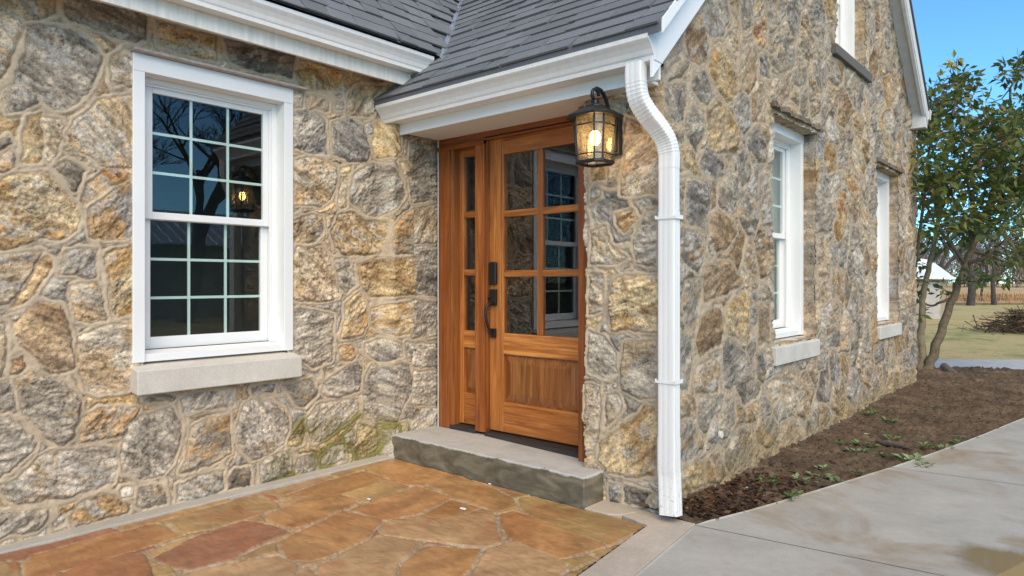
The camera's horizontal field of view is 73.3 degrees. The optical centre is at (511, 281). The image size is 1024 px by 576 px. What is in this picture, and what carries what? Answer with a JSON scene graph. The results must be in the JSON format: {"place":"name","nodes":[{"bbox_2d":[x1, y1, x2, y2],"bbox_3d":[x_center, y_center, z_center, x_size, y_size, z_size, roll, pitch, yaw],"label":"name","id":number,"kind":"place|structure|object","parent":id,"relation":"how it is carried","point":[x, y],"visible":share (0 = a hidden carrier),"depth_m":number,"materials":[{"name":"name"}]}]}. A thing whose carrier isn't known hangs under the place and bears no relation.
{"place":"outdoors","nodes":[
{"label":"outdoors","id":0,"kind":"place"},
{"bbox_2d":[0,455,394,553],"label":"patio border","id":1,"kind":"object","parent":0,"point":[111,523],"visible":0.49,"depth_m":3.71,"materials":[{"name":"concrete"}]},
{"bbox_2d":[0,459,645,575],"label":"patio","id":2,"kind":"structure","parent":0,"point":[409,519],"depth_m":3.31,"materials":[{"name":"orange stone"}]},
{"bbox_2d":[585,500,644,519],"bbox_3d":[0.557,1.264,3.705,0.274,0.082,0.197,0,0,41],"label":"patio border","id":3,"kind":"object","parent":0,"point":[612,509],"visible":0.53,"depth_m":3.69,"materials":[{"name":"concrete"}]},
{"bbox_2d":[578,511,694,575],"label":"patio border","id":4,"kind":"object","parent":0,"point":[643,547],"visible":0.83,"depth_m":3.19,"materials":[{"name":"concrete"}]},
{"bbox_2d":[635,525,942,575],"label":"walkway","id":5,"kind":"structure","parent":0,"point":[695,550],"depth_m":3.01,"materials":[{"name":"concrete"}]},
{"bbox_2d":[576,283,1023,575],"bbox_3d":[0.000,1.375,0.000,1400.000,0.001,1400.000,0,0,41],"label":"lawn","id":6,"kind":"structure","parent":0,"point":[965,344],"depth_m":16.92,"materials":[{"name":"green plant"}]},
{"bbox_2d":[0,0,931,544],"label":"stone house","id":7,"kind":"structure","parent":6,"relation":"on","point":[246,242],"depth_m":4.28,"materials":[{"name":"stone"}]},
{"bbox_2d":[130,46,307,395],"bbox_3d":[-1.675,-0.320,3.979,0.251,1.809,1.015,0,0,41],"label":"window","id":8,"kind":"structure","parent":7,"relation":"in","point":[170,369],"depth_m":3.96,"materials":[{"name":"white plastic"}]},
{"bbox_2d":[392,425,602,509],"bbox_3d":[-0.102,1.168,4.438,1.683,0.214,0.436,0,0,41],"label":"doorstep","id":9,"kind":"object","parent":7,"relation":"attached to","point":[553,476],"visible":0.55,"depth_m":4.20,"materials":[{"name":"stone"}]},
{"bbox_2d":[484,126,577,445],"bbox_3d":[0.166,0.008,4.469,0.910,2.035,0.124,0,0,41],"label":"front door","id":10,"kind":"structure","parent":7,"relation":"in","point":[534,378],"depth_m":4.54,"materials":[{"name":"brown wood"}]},
{"bbox_2d":[567,86,623,167],"bbox_3d":[0.463,-0.833,3.688,0.259,0.421,0.325,0,0,41],"label":"wall lantern","id":11,"kind":"object","parent":7,"relation":"attached to","point":[594,113],"depth_m":3.65,"materials":[{"name":"black metal"}]},
{"bbox_2d":[770,100,822,365],"bbox_3d":[2.064,-0.340,5.235,0.303,1.848,1.100,0,0,41],"label":"window","id":12,"kind":"structure","parent":7,"relation":"in","point":[789,143],"depth_m":5.52,"materials":[{"name":"white plastic"}]},
{"bbox_2d":[772,151,778,328],"bbox_3d":[1.883,-0.355,5.327,0.056,1.610,0.850,0,0,42],"label":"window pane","id":13,"kind":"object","parent":12,"relation":"attached to","point":[775,191],"depth_m":5.61,"materials":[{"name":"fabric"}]},
{"bbox_2d":[831,0,871,82],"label":"window","id":14,"kind":"structure","parent":7,"relation":"in","point":[843,49],"depth_m":6.62,"materials":[{"name":"white plastic"}]},
{"bbox_2d":[876,157,902,339],"bbox_3d":[3.935,-0.340,7.385,0.305,1.848,1.100,0,0,41],"label":"window","id":15,"kind":"structure","parent":7,"relation":"in","point":[882,213],"depth_m":7.66,"materials":[{"name":"white plastic"}]},
{"bbox_2d":[929,219,969,269],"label":"bare tree","id":16,"kind":"object","parent":6,"relation":"on","point":[948,263],"visible":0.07,"depth_m":49.65,"materials":[{"name":"brown plant"}]},
{"bbox_2d":[925,215,1017,305],"bbox_3d":[26.685,-1.558,40.334,5.602,5.928,3.547,0,0,25],"label":"bare tree","id":17,"kind":"object","parent":6,"relation":"on","point":[971,297],"visible":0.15,"depth_m":39.33,"materials":[{"name":"brown plant"}]},
{"bbox_2d":[948,305,1023,334],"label":"brush pile","id":18,"kind":"object","parent":6,"relation":"on","point":[1014,323],"visible":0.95,"depth_m":18.54,"materials":[{"name":"brown wood"}]},
{"bbox_2d":[978,231,1023,304],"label":"bare tree","id":19,"kind":"object","parent":6,"relation":"on","point":[993,294],"visible":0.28,"depth_m":40.53,"materials":[{"name":"brown plant"}]},
{"bbox_2d":[638,366,1023,524],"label":"flower bed","id":20,"kind":"object","parent":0,"point":[960,382],"visible":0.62,"depth_m":5.84,"materials":[{"name":"soil"}]},
{"bbox_2d":[756,477,779,483],"bbox_3d":[1.549,1.202,4.149,0.143,0.035,0.091,0,0,34],"label":"weed","id":21,"kind":"object","parent":20,"relation":"on","point":[760,480],"visible":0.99,"depth_m":4.14,"materials":[{"name":"green plant"}]},
{"bbox_2d":[783,490,802,498],"bbox_3d":[1.567,1.211,3.908,0.140,0.040,0.182,0,0,41],"label":"weed","id":22,"kind":"object","parent":20,"relation":"on","point":[792,493],"visible":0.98,"depth_m":3.93,"materials":[{"name":"green plant"}]},
{"bbox_2d":[791,473,818,482],"bbox_3d":[1.792,1.213,4.231,0.142,0.038,0.152,0,0,5],"label":"weed","id":23,"kind":"object","parent":20,"relation":"on","point":[796,475],"visible":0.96,"depth_m":4.25,"materials":[{"name":"green plant"}]},
{"bbox_2d":[806,471,834,478],"bbox_3d":[1.975,1.230,4.383,0.186,0.038,0.139,0,0,2],"label":"weed","id":24,"kind":"object","parent":20,"relation":"on","point":[826,474],"visible":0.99,"depth_m":4.38,"materials":[{"name":"green plant"}]},
{"bbox_2d":[815,464,833,471],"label":"weed","id":25,"kind":"object","parent":20,"relation":"on","point":[821,467],"visible":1,"depth_m":4.53,"materials":[{"name":"green plant"}]},
{"bbox_2d":[828,476,851,482],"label":"weed","id":26,"kind":"object","parent":20,"relation":"on","point":[835,480],"visible":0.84,"depth_m":4.32,"materials":[{"name":"green plant"}]},
{"bbox_2d":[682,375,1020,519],"bbox_3d":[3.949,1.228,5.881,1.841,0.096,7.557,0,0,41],"label":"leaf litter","id":27,"kind":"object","parent":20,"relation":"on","point":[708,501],"visible":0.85,"depth_m":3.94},
{"bbox_2d":[844,447,869,454],"bbox_3d":[2.505,1.220,4.972,0.184,0.040,0.152,0,0,-2],"label":"weed","id":28,"kind":"object","parent":20,"relation":"on","point":[865,450],"visible":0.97,"depth_m":4.98,"materials":[{"name":"green plant"}]},
{"bbox_2d":[850,438,878,446],"bbox_3d":[2.647,1.214,5.157,0.205,0.039,0.184,0,0,41],"label":"weed","id":29,"kind":"object","parent":20,"relation":"on","point":[857,441],"visible":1,"depth_m":5.15,"materials":[{"name":"green plant"}]},
{"bbox_2d":[872,452,888,456],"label":"weed","id":30,"kind":"object","parent":20,"relation":"on","point":[885,455],"visible":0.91,"depth_m":4.93,"materials":[{"name":"green plant"}]},
{"bbox_2d":[882,416,899,422],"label":"weed","id":31,"kind":"object","parent":20,"relation":"on","point":[891,420],"visible":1,"depth_m":6.09,"materials":[{"name":"green plant"}]},
{"bbox_2d":[882,434,903,439],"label":"weed","id":32,"kind":"object","parent":20,"relation":"on","point":[886,436],"visible":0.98,"depth_m":5.43,"materials":[{"name":"green plant"}]},
{"bbox_2d":[876,439,913,449],"bbox_3d":[2.860,1.222,5.132,0.049,0.041,0.285,0,0,-32],"label":"fallen twig","id":33,"kind":"object","parent":20,"relation":"on","point":[889,444],"visible":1,"depth_m":5.14,"materials":[{"name":"brown wood"}]},
{"bbox_2d":[893,452,929,463],"bbox_3d":[2.749,1.217,4.718,0.198,0.047,0.214,0,0,-1],"label":"weed","id":34,"kind":"object","parent":20,"relation":"on","point":[917,455],"visible":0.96,"depth_m":4.78,"materials":[{"name":"green plant"}]},
{"bbox_2d":[917,441,939,447],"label":"weed","id":35,"kind":"object","parent":20,"relation":"on","point":[930,445],"visible":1,"depth_m":5.06,"materials":[{"name":"green plant"}]},
{"bbox_2d":[932,444,955,449],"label":"weed","id":36,"kind":"object","parent":20,"relation":"on","point":[942,446],"visible":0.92,"depth_m":5.11,"materials":[{"name":"green plant"}]},
{"bbox_2d":[940,363,957,373],"bbox_3d":[5.748,1.183,9.028,0.108,0.191,0.431,0,0,12],"label":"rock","id":37,"kind":"object","parent":20,"relation":"on","point":[945,367],"visible":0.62,"depth_m":9.05,"materials":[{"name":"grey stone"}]},
{"bbox_2d":[909,49,1023,370],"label":"evergreen tree","id":38,"kind":"object","parent":20,"relation":"on","point":[990,151],"visible":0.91,"depth_m":8.62,"materials":[{"name":"green plant"}]},
{"bbox_2d":[696,467,1023,575],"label":"walkway","id":39,"kind":"structure","parent":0,"point":[941,524],"depth_m":3.50,"materials":[{"name":"concrete"}]},
{"bbox_2d":[915,259,954,318],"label":"shed","id":40,"kind":"structure","parent":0,"point":[938,273],"depth_m":25.48,"materials":[{"name":"beige"}]},
{"bbox_2d":[921,282,940,318],"bbox_3d":[15.522,0.700,25.490,0.700,1.350,0.020,0,0,0],"label":"door","id":41,"kind":"structure","parent":40,"relation":"in","point":[932,299],"depth_m":25.48,"materials":[{"name":"white"}]},
{"bbox_2d":[892,429,1023,484],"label":"walkway","id":42,"kind":"structure","parent":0,"point":[996,455],"depth_m":4.74,"materials":[{"name":"concrete"}]},
{"bbox_2d":[913,461,934,466],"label":"weed","id":43,"kind":"object","parent":42,"relation":"on","point":[918,464],"visible":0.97,"depth_m":4.60,"materials":[{"name":"green plant"}]},
{"bbox_2d":[912,0,1023,282],"label":"sky","id":44,"kind":"structure","parent":0,"point":[980,32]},
{"bbox_2d":[935,359,1023,369],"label":"driveway","id":45,"kind":"structure","parent":0,"point":[1006,363],"depth_m":10.92,"materials":[{"name":"grey concrete"}]},
{"bbox_2d":[946,284,1023,303],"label":"field","id":46,"kind":"structure","parent":0,"point":[1013,289],"depth_m":92.09,"materials":[{"name":"beige plant"}]},
{"bbox_2d":[917,223,1023,287],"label":"woods","id":47,"kind":"object","parent":46,"relation":"on","point":[955,267],"visible":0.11,"depth_m":156.66,"materials":[{"name":"brown plant"}]},
{"bbox_2d":[976,244,1000,300],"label":"bare tree","id":48,"kind":"object","parent":46,"relation":"on","point":[981,291],"visible":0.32,"depth_m":45.97,"materials":[{"name":"brown plant"}]},
{"bbox_2d":[983,218,1023,265],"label":"bare tree","id":49,"kind":"object","parent":46,"relation":"on","point":[1011,249],"visible":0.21,"depth_m":44.27,"materials":[{"name":"brown plant"}]},
{"bbox_2d":[946,291,1023,302],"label":"dry grass","id":50,"kind":"structure","parent":0,"point":[1010,298],"depth_m":46.97,"materials":[{"name":"beige plant"}]},
{"bbox_2d":[998,418,1023,430],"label":"walkway","id":51,"kind":"structure","parent":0,"point":[1017,425],"depth_m":5.82,"materials":[{"name":"concrete"}]}
]}

